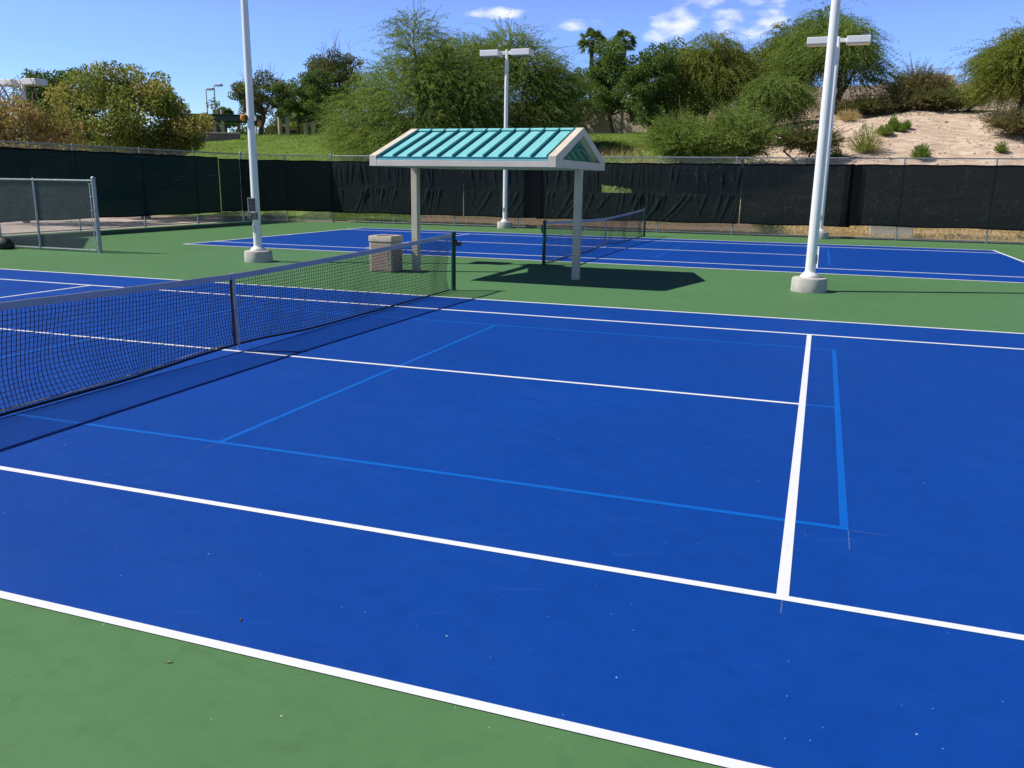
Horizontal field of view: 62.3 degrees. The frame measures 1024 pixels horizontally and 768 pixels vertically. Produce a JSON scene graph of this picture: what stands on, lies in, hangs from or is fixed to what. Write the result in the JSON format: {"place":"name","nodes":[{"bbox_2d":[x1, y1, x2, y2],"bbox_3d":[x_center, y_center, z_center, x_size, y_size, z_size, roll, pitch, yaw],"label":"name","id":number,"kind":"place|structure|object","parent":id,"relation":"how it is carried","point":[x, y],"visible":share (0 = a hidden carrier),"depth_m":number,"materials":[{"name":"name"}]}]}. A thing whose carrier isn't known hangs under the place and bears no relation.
{"place":"outdoors","nodes":[
{"label":"outdoors","id":0,"kind":"place"},
{"bbox_2d":[0,218,219,235],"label":"path","id":1,"kind":"structure","parent":0,"point":[121,224],"depth_m":35.59,"materials":[{"name":"beige concrete"}]},
{"bbox_2d":[279,211,411,221],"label":"grass","id":2,"kind":"structure","parent":0,"point":[349,218],"depth_m":42.30,"materials":[{"name":"green plant"}]},
{"bbox_2d":[144,131,740,225],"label":"grass","id":3,"kind":"structure","parent":0,"point":[299,139],"depth_m":56.94,"materials":[{"name":"green plant"}]},
{"bbox_2d":[0,0,1023,133],"label":"sky","id":4,"kind":"structure","parent":0,"point":[198,43],"materials":[{"name":"blue"}]},
{"bbox_2d":[8,107,1023,244],"bbox_3d":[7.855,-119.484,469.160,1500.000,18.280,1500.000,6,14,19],"label":"ground","id":5,"kind":"structure","parent":0,"point":[946,136],"depth_m":43.21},
{"bbox_2d":[0,78,47,220],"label":"light pole","id":6,"kind":"object","parent":5,"relation":"on","point":[28,82],"visible":0.43,"depth_m":36.38,"materials":[{"name":"white metal"}]},
{"bbox_2d":[0,71,90,222],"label":"shade tree","id":7,"kind":"object","parent":5,"relation":"on","point":[42,132],"visible":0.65,"depth_m":34.51,"materials":[{"name":"green plant"}]},
{"bbox_2d":[8,66,109,150],"bbox_3d":[-27.410,-15.235,51.486,7.235,7.416,6.032,6,14,19],"label":"shade tree","id":8,"kind":"object","parent":5,"relation":"on","point":[53,79],"visible":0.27,"depth_m":49.31,"materials":[{"name":"green plant"}]},
{"bbox_2d":[42,60,219,218],"bbox_3d":[-18.385,-11.716,41.351,7.566,7.570,8.682,-6,15,-27],"label":"shade tree","id":9,"kind":"object","parent":5,"relation":"on","point":[112,93],"visible":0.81,"depth_m":39.23,"materials":[{"name":"green plant"}]},
{"bbox_2d":[205,88,214,111],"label":"street lamp","id":10,"kind":"object","parent":5,"relation":"on","point":[206,89],"visible":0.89,"depth_m":85.46,"materials":[{"name":"grey metal"}]},
{"bbox_2d":[213,84,222,122],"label":"street lamp","id":11,"kind":"object","parent":5,"relation":"on","point":[218,85],"visible":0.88,"depth_m":85.44,"materials":[{"name":"grey metal"}]},
{"bbox_2d":[200,132,240,140],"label":"retaining wall","id":12,"kind":"structure","parent":5,"relation":"on","point":[216,136],"depth_m":62.94,"materials":[{"name":"beige paint"}]},
{"bbox_2d":[216,106,233,131],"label":"palm tree","id":13,"kind":"object","parent":5,"relation":"on","point":[227,110],"visible":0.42,"depth_m":90.61,"materials":[{"name":"green plant"}]},
{"bbox_2d":[188,109,267,134],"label":"ramada","id":14,"kind":"object","parent":5,"relation":"on","point":[222,118],"visible":0.23,"depth_m":79.59,"materials":[{"name":"metal"}]},
{"bbox_2d":[218,123,247,133],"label":"shade tree","id":15,"kind":"object","parent":5,"relation":"on","point":[243,129],"visible":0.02,"depth_m":100.19,"materials":[{"name":"green plant"}]},
{"bbox_2d":[228,62,294,134],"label":"shade tree","id":16,"kind":"object","parent":5,"relation":"on","point":[260,96],"visible":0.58,"depth_m":70.58,"materials":[{"name":"green plant"}]},
{"bbox_2d":[257,111,301,134],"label":"shade tree","id":17,"kind":"object","parent":5,"relation":"on","point":[272,129],"visible":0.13,"depth_m":99.55,"materials":[{"name":"green plant"}]},
{"bbox_2d":[265,71,322,134],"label":"shade tree","id":18,"kind":"object","parent":5,"relation":"on","point":[291,102],"visible":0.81,"depth_m":68.67,"materials":[{"name":"green plant"}]},
{"bbox_2d":[281,109,338,134],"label":"shade tree","id":19,"kind":"object","parent":5,"relation":"on","point":[294,126],"visible":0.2,"depth_m":86.03,"materials":[{"name":"green plant"}]},
{"bbox_2d":[273,105,361,134],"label":"colonnade","id":20,"kind":"object","parent":5,"relation":"on","point":[287,126],"visible":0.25,"depth_m":80.56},
{"bbox_2d":[302,68,344,132],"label":"shade tree","id":21,"kind":"object","parent":5,"relation":"on","point":[312,85],"visible":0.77,"depth_m":66.96,"materials":[{"name":"green plant"}]},
{"bbox_2d":[303,29,367,125],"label":"shade tree","id":22,"kind":"object","parent":5,"relation":"on","point":[324,63],"visible":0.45,"depth_m":73.13,"materials":[{"name":"green plant"}]},
{"bbox_2d":[287,0,550,171],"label":"mesquite tree","id":23,"kind":"object","parent":5,"relation":"on","point":[419,77],"visible":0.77,"depth_m":45.99,"materials":[{"name":"green plant"}]},
{"bbox_2d":[386,9,623,145],"bbox_3d":[-0.753,-16.182,50.842,14.643,12.238,10.970,6,14,19],"label":"mesquite tree","id":24,"kind":"object","parent":5,"relation":"on","point":[537,111],"visible":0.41,"depth_m":48.83,"materials":[{"name":"green plant"}]},
{"bbox_2d":[0,221,1023,767],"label":"court pad","id":25,"kind":"object","parent":5,"relation":"on","point":[80,693],"visible":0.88,"depth_m":3.60,"materials":[{"name":"green paint"}]},
{"bbox_2d":[0,235,14,249],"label":"black bag","id":26,"kind":"object","parent":25,"relation":"on","point":[6,243],"visible":1,"depth_m":23.15,"materials":[{"name":"fabric"}]},
{"bbox_2d":[0,176,102,252],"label":"chain link fence","id":27,"kind":"object","parent":25,"relation":"on","point":[92,181],"visible":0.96,"depth_m":22.79,"materials":[{"name":"metal"}]},
{"bbox_2d":[0,140,241,235],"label":"chain link fence","id":28,"kind":"object","parent":25,"relation":"on","point":[107,147],"visible":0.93,"depth_m":33.02,"materials":[{"name":"metal"}]},
{"bbox_2d":[0,147,220,222],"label":"windscreen","id":29,"kind":"object","parent":28,"relation":"attached to","point":[135,184],"visible":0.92,"depth_m":32.26,"materials":[{"name":"fabric"}]},
{"bbox_2d":[218,158,241,210],"bbox_3d":[-12.838,-9.074,38.686,0.017,2.354,1.480,6,14,19],"label":"windscreen","id":30,"kind":"object","parent":28,"relation":"attached to","point":[230,184],"visible":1,"depth_m":38.66,"materials":[{"name":"fabric"}]},
{"bbox_2d":[0,231,461,416],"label":"tennis net","id":31,"kind":"object","parent":25,"relation":"on","point":[108,293],"visible":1,"depth_m":9.41,"materials":[{"name":"black fabric"}]},
{"bbox_2d":[241,0,272,262],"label":"light pole","id":32,"kind":"object","parent":25,"relation":"on","point":[257,252],"visible":1,"depth_m":20.15,"materials":[{"name":"metal"}]},
{"bbox_2d":[240,114,246,120],"bbox_3d":[-6.332,-6.285,19.995,0.152,0.165,0.168,-5,15,-25],"label":"warning light","id":33,"kind":"object","parent":32,"relation":"attached to","point":[243,117],"visible":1,"depth_m":19.94,"materials":[{"name":"orange plastic"}]},
{"bbox_2d":[247,198,256,211],"bbox_3d":[-6.269,-4.320,20.434,0.210,0.335,0.012,3,14,7],"label":"sign","id":34,"kind":"object","parent":32,"relation":"attached to","point":[251,204],"visible":1,"depth_m":20.43,"materials":[{"name":"grey metal"}]},
{"bbox_2d":[247,212,257,219],"bbox_3d":[-6.275,-4.059,20.484,0.230,0.165,0.128,3,14,7],"label":"switch box","id":35,"kind":"object","parent":32,"relation":"attached to","point":[252,216],"visible":1,"depth_m":20.45,"materials":[{"name":"grey metal"}]},
{"bbox_2d":[255,120,261,126],"bbox_3d":[-6.023,-6.186,20.115,0.152,0.165,0.168,-1,14,-8],"label":"warning light","id":36,"kind":"object","parent":32,"relation":"attached to","point":[258,123],"visible":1,"depth_m":20.06,"materials":[{"name":"orange plastic"}]},
{"bbox_2d":[239,152,330,221],"bbox_3d":[-10.660,-9.233,39.888,4.056,3.212,0.111,-2,14,-10],"label":"chain link fence","id":37,"kind":"object","parent":25,"relation":"on","point":[243,212],"visible":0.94,"depth_m":39.84,"materials":[{"name":"metal"}]},
{"bbox_2d":[239,159,332,211],"bbox_3d":[-10.568,-9.299,39.765,4.138,2.356,0.027,-2,14,-10],"label":"windscreen","id":38,"kind":"object","parent":37,"relation":"attached to","point":[295,185],"visible":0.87,"depth_m":39.80,"materials":[{"name":"fabric"}]},
{"bbox_2d":[368,234,402,272],"bbox_3d":[-2.825,-2.947,19.009,0.580,0.825,0.580,6,14,19],"label":"litter bin","id":39,"kind":"object","parent":25,"relation":"on","point":[381,240],"visible":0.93,"depth_m":18.77,"materials":[{"name":"beige concrete"}]},
{"bbox_2d":[369,128,604,279],"bbox_3d":[-0.384,-3.887,18.216,3.880,3.090,3.820,6,14,19],"label":"shade shelter","id":40,"kind":"object","parent":25,"relation":"on","point":[416,150],"visible":0.98,"depth_m":17.19,"materials":[{"name":"beige paint"}]},
{"bbox_2d":[480,48,533,228],"bbox_3d":[-0.266,-10.437,36.392,2.200,7.370,0.672,6,14,19],"label":"light pole","id":41,"kind":"object","parent":25,"relation":"on","point":[504,223],"visible":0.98,"depth_m":35.83,"materials":[{"name":"white metal"}]},
{"bbox_2d":[0,269,1023,767],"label":"court surface","id":42,"kind":"object","parent":25,"relation":"on","point":[932,435],"visible":1,"depth_m":5.35,"materials":[{"name":"blue paint"}]},
{"bbox_2d":[0,291,848,529],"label":"pickleball lines","id":43,"kind":"object","parent":42,"relation":"on","point":[843,513],"visible":0.96,"depth_m":6.61,"materials":[{"name":"blue paint"}]},
{"bbox_2d":[0,269,1023,767],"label":"court lines","id":44,"kind":"object","parent":42,"relation":"on","point":[782,593],"visible":1,"depth_m":4.24,"materials":[{"name":"white paint"}]},
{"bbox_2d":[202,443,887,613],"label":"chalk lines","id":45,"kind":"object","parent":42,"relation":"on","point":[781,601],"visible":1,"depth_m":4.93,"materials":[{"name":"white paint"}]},
{"bbox_2d":[541,208,648,264],"bbox_3d":[2.971,-4.880,26.851,0.263,1.096,12.929,6,14,19],"label":"tennis net","id":46,"kind":"object","parent":25,"relation":"on","point":[544,237],"visible":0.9,"depth_m":25.49,"materials":[{"name":"black fabric"}]},
{"bbox_2d":[188,228,1023,282],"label":"court surface","id":47,"kind":"object","parent":25,"relation":"on","point":[930,263],"visible":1,"depth_m":25.18,"materials":[{"name":"blue paint"}]},
{"bbox_2d":[188,228,1023,282],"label":"court lines","id":48,"kind":"object","parent":47,"relation":"on","point":[659,249],"visible":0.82,"depth_m":24.73,"materials":[{"name":"white paint"}]},
{"bbox_2d":[402,235,829,264],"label":"pickleball lines","id":49,"kind":"object","parent":47,"relation":"on","point":[661,254],"visible":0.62,"depth_m":25.16,"materials":[{"name":"blue paint"}]},
{"bbox_2d":[330,153,1023,243],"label":"chain link fence","id":50,"kind":"object","parent":25,"relation":"on","point":[737,162],"visible":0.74,"depth_m":33.88,"materials":[{"name":"metal"}]},
{"bbox_2d":[330,161,462,215],"bbox_3d":[-5.412,-9.023,39.008,6.830,2.396,0.094,6,14,19],"label":"windscreen","id":51,"kind":"object","parent":50,"relation":"attached to","point":[361,187],"visible":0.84,"depth_m":39.13,"materials":[{"name":"fabric"}]},
{"bbox_2d":[464,169,531,217],"bbox_3d":[-0.571,-8.556,37.345,3.370,2.396,0.072,5,14,19],"label":"windscreen","id":52,"kind":"object","parent":50,"relation":"attached to","point":[483,192],"visible":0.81,"depth_m":37.44,"materials":[{"name":"fabric"}]},
{"bbox_2d":[531,162,742,223],"bbox_3d":[5.020,-8.010,35.398,8.800,2.396,0.092,6,14,19],"label":"windscreen","id":53,"kind":"object","parent":50,"relation":"attached to","point":[687,192],"visible":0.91,"depth_m":35.18,"materials":[{"name":"fabric"}]},
{"bbox_2d":[739,164,854,226],"bbox_3d":[11.162,-7.425,33.299,4.185,2.386,0.036,6,14,19],"label":"windscreen","id":54,"kind":"object","parent":50,"relation":"attached to","point":[776,194],"visible":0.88,"depth_m":33.39,"materials":[{"name":"fabric"}]},
{"bbox_2d":[845,164,1023,230],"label":"windscreen","id":55,"kind":"object","parent":50,"relation":"attached to","point":[990,197],"visible":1,"depth_m":31.66,"materials":[{"name":"fabric"}]},
{"bbox_2d":[790,0,840,292],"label":"light pole","id":56,"kind":"object","parent":25,"relation":"on","point":[809,279],"visible":1,"depth_m":15.98,"materials":[{"name":"white metal"}]},
{"bbox_2d":[807,35,870,238],"bbox_3d":[12.025,-9.247,32.157,2.200,7.370,0.672,6,14,19],"label":"light pole","id":57,"kind":"object","parent":25,"relation":"on","point":[849,41],"visible":0.63,"depth_m":31.61,"materials":[{"name":"white metal"}]},
{"bbox_2d":[539,54,603,127],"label":"shade tree","id":58,"kind":"object","parent":5,"relation":"on","point":[587,100],"visible":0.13,"depth_m":66.27,"materials":[{"name":"green plant"}]},
{"bbox_2d":[463,144,689,197],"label":"meadow grass","id":59,"kind":"structure","parent":5,"relation":"on","point":[627,154],"depth_m":47.82,"materials":[{"name":"plant"}]},
{"bbox_2d":[577,26,605,98],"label":"palm tree","id":60,"kind":"object","parent":5,"relation":"on","point":[584,43],"visible":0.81,"depth_m":78.03,"materials":[{"name":"green plant"}]},
{"bbox_2d":[572,36,659,132],"bbox_3d":[7.715,-21.554,61.631,6.824,7.300,7.525,6,14,19],"label":"shade tree","id":61,"kind":"object","parent":5,"relation":"on","point":[611,63],"visible":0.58,"depth_m":60.45,"materials":[{"name":"green plant"}]},
{"bbox_2d":[613,187,631,192],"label":"shrub","id":62,"kind":"object","parent":5,"relation":"on","point":[622,190],"visible":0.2,"depth_m":41.49,"materials":[{"name":"green plant"}]},
{"bbox_2d":[611,29,637,60],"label":"palm tree","id":63,"kind":"object","parent":5,"relation":"on","point":[628,44],"visible":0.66,"depth_m":77.82,"materials":[{"name":"green plant"}]},
{"bbox_2d":[620,51,686,139],"bbox_3d":[8.528,-17.471,51.690,4.053,5.484,5.112,6,14,19],"label":"shade tree","id":64,"kind":"object","parent":5,"relation":"on","point":[643,98],"visible":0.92,"depth_m":50.57,"materials":[{"name":"green plant"}]},
{"bbox_2d":[638,37,698,85],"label":"shade tree","id":65,"kind":"object","parent":5,"relation":"on","point":[662,47],"visible":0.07,"depth_m":68.97,"materials":[{"name":"green plant"}]},
{"bbox_2d":[621,95,758,163],"bbox_3d":[8.683,-11.640,41.362,5.997,4.722,6.538,-6,15,-28],"label":"shrub","id":66,"kind":"object","parent":5,"relation":"on","point":[679,137],"visible":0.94,"depth_m":40.49,"materials":[{"name":"green plant"}]},
{"bbox_2d":[503,83,890,133],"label":"boundary wall","id":67,"kind":"structure","parent":5,"relation":"on","point":[619,123],"depth_m":69.17,"materials":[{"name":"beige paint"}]},
{"bbox_2d":[626,28,772,124],"bbox_3d":[12.280,-18.898,53.551,9.752,6.731,10.247,6,14,19],"label":"mesquite tree","id":68,"kind":"object","parent":5,"relation":"on","point":[721,69],"visible":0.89,"depth_m":51.36,"materials":[{"name":"green plant"}]},
{"bbox_2d":[681,97,731,119],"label":"shade tree","id":69,"kind":"object","parent":5,"relation":"on","point":[698,112],"visible":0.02,"depth_m":61.84,"materials":[{"name":"green plant"}]},
{"bbox_2d":[684,91,810,174],"bbox_3d":[11.267,-12.300,42.088,6.092,4.415,5.759,-3,14,-15],"label":"shrub","id":70,"kind":"object","parent":5,"relation":"on","point":[752,126],"visible":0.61,"depth_m":41.14,"materials":[{"name":"green plant"}]},
{"bbox_2d":[752,224,786,233],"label":"shrub","id":71,"kind":"object","parent":5,"relation":"on","point":[772,227],"visible":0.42,"depth_m":34.91,"materials":[{"name":"green plant"}]},
{"bbox_2d":[720,70,820,128],"bbox_3d":[15.505,-16.419,50.022,6.595,4.120,6.326,6,14,19],"label":"mesquite tree","id":72,"kind":"object","parent":5,"relation":"on","point":[784,94],"visible":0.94,"depth_m":49.06,"materials":[{"name":"green plant"}]},
{"bbox_2d":[734,18,823,125],"bbox_3d":[17.795,-20.285,56.746,7.859,7.841,9.149,6,14,19],"label":"mesquite tree","id":73,"kind":"object","parent":5,"relation":"on","point":[767,46],"visible":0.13,"depth_m":55.31,"materials":[{"name":"green plant"}]},
{"bbox_2d":[770,114,862,163],"bbox_3d":[14.775,-11.904,41.776,4.746,2.710,3.277,2,14,5],"label":"shrub","id":74,"kind":"object","parent":5,"relation":"on","point":[807,141],"visible":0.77,"depth_m":41.39,"materials":[{"name":"green plant"}]},
{"bbox_2d":[771,93,884,122],"bbox_3d":[22.390,-19.176,58.944,10.012,1.900,0.040,6,14,19],"label":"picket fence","id":75,"kind":"object","parent":5,"relation":"on","point":[818,104],"visible":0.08,"depth_m":59.23,"materials":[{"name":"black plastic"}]},
{"bbox_2d":[749,0,914,113],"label":"mesquite tree","id":76,"kind":"object","parent":5,"relation":"on","point":[797,55],"visible":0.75,"depth_m":50.51,"materials":[{"name":"green plant"}]},
{"bbox_2d":[831,148,842,156],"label":"shrub","id":77,"kind":"object","parent":5,"relation":"on","point":[837,153],"visible":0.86,"depth_m":42.12,"materials":[{"name":"green plant"}]},
{"bbox_2d":[833,108,862,121],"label":"shrub","id":78,"kind":"object","parent":5,"relation":"on","point":[847,116],"visible":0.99,"depth_m":47.81,"materials":[{"name":"beige plant"}]},
{"bbox_2d":[845,121,885,153],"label":"shrub","id":79,"kind":"object","parent":5,"relation":"on","point":[865,145],"visible":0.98,"depth_m":41.88,"materials":[{"name":"green plant"}]},
{"bbox_2d":[820,83,911,117],"bbox_3d":[20.697,-16.534,49.702,5.032,2.339,4.462,6,14,19],"label":"shrub","id":80,"kind":"object","parent":5,"relation":"on","point":[869,105],"visible":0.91,"depth_m":48.94,"materials":[{"name":"green plant"}]},
{"bbox_2d":[876,124,894,135],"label":"shrub","id":81,"kind":"object","parent":5,"relation":"on","point":[885,132],"visible":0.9,"depth_m":43.87,"materials":[{"name":"green plant"}]},
{"bbox_2d":[869,226,912,237],"bbox_3d":[15.142,-6.112,33.874,1.570,0.760,0.550,6,14,19],"label":"concrete headwall","id":82,"kind":"object","parent":5,"relation":"on","point":[889,232],"visible":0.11,"depth_m":33.64,"materials":[{"name":"beige concrete"}]},
{"bbox_2d":[884,119,899,130],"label":"shrub","id":83,"kind":"object","parent":5,"relation":"on","point":[895,124],"visible":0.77,"depth_m":44.32,"materials":[{"name":"green plant"}]},
{"bbox_2d":[772,106,1023,239],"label":"stones","id":84,"kind":"object","parent":5,"relation":"on","point":[924,136],"visible":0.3,"depth_m":43.89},
{"bbox_2d":[895,122,906,131],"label":"shrub","id":85,"kind":"object","parent":5,"relation":"on","point":[902,128],"visible":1,"depth_m":44.08,"materials":[{"name":"green plant"}]},
{"bbox_2d":[903,120,911,128],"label":"shrub","id":86,"kind":"object","parent":5,"relation":"on","point":[907,122],"visible":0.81,"depth_m":44.31,"materials":[{"name":"green plant"}]},
{"bbox_2d":[875,79,947,113],"bbox_3d":[23.166,-16.480,49.483,3.999,2.325,4.643,-8,16,-34],"label":"shrub","id":87,"kind":"object","parent":5,"relation":"on","point":[911,104],"visible":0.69,"depth_m":48.81,"materials":[{"name":"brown plant"}]},
{"bbox_2d":[874,53,962,94],"bbox_3d":[25.898,-18.992,53.477,6.094,4.021,5.467,-7,16,-30],"label":"shrub","id":88,"kind":"object","parent":5,"relation":"on","point":[920,78],"visible":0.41,"depth_m":52.53,"materials":[{"name":"green plant"}]},
{"bbox_2d":[908,142,931,159],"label":"shrub","id":89,"kind":"object","parent":5,"relation":"on","point":[921,151],"visible":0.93,"depth_m":40.70,"materials":[{"name":"green plant"}]},
{"bbox_2d":[902,78,969,111],"bbox_3d":[24.382,-16.432,49.034,4.410,2.265,4.424,6,14,19],"label":"shrub","id":90,"kind":"object","parent":5,"relation":"on","point":[947,101],"visible":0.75,"depth_m":48.16,"materials":[{"name":"green plant"}]},
{"bbox_2d":[925,78,996,112],"bbox_3d":[26.218,-16.603,49.376,4.966,2.427,4.252,6,14,19],"label":"shrub","id":91,"kind":"object","parent":5,"relation":"on","point":[963,100],"visible":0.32,"depth_m":48.72,"materials":[{"name":"green plant"}]},
{"bbox_2d":[934,68,1018,108],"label":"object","id":92,"kind":"structure","parent":5,"relation":"on","point":[992,105],"depth_m":63.91,"materials":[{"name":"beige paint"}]},
{"bbox_2d":[947,16,1023,116],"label":"mesquite tree","id":93,"kind":"object","parent":5,"relation":"on","point":[997,69],"visible":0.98,"depth_m":44.72,"materials":[{"name":"green plant"}]},
{"bbox_2d":[967,92,1023,141],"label":"shrub","id":94,"kind":"object","parent":5,"relation":"on","point":[1012,121],"visible":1,"depth_m":41.51,"materials":[{"name":"green plant"}]},
{"bbox_2d":[993,140,1008,152],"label":"shrub","id":95,"kind":"object","parent":5,"relation":"on","point":[1001,148],"visible":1,"depth_m":39.88,"materials":[{"name":"green plant"}]},
{"bbox_2d":[1014,231,1023,238],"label":"shrub","id":96,"kind":"object","parent":5,"relation":"on","point":[1020,236],"visible":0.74,"depth_m":32.45,"materials":[{"name":"beige plant"}]},
{"bbox_2d":[402,220,773,234],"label":"dry grass","id":97,"kind":"structure","parent":0,"point":[653,229],"depth_m":36.80,"materials":[{"name":"plant"}]},
{"bbox_2d":[776,225,1023,241],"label":"dry grass","id":98,"kind":"structure","parent":0,"point":[942,233],"depth_m":33.96,"materials":[{"name":"plant"}]}
]}

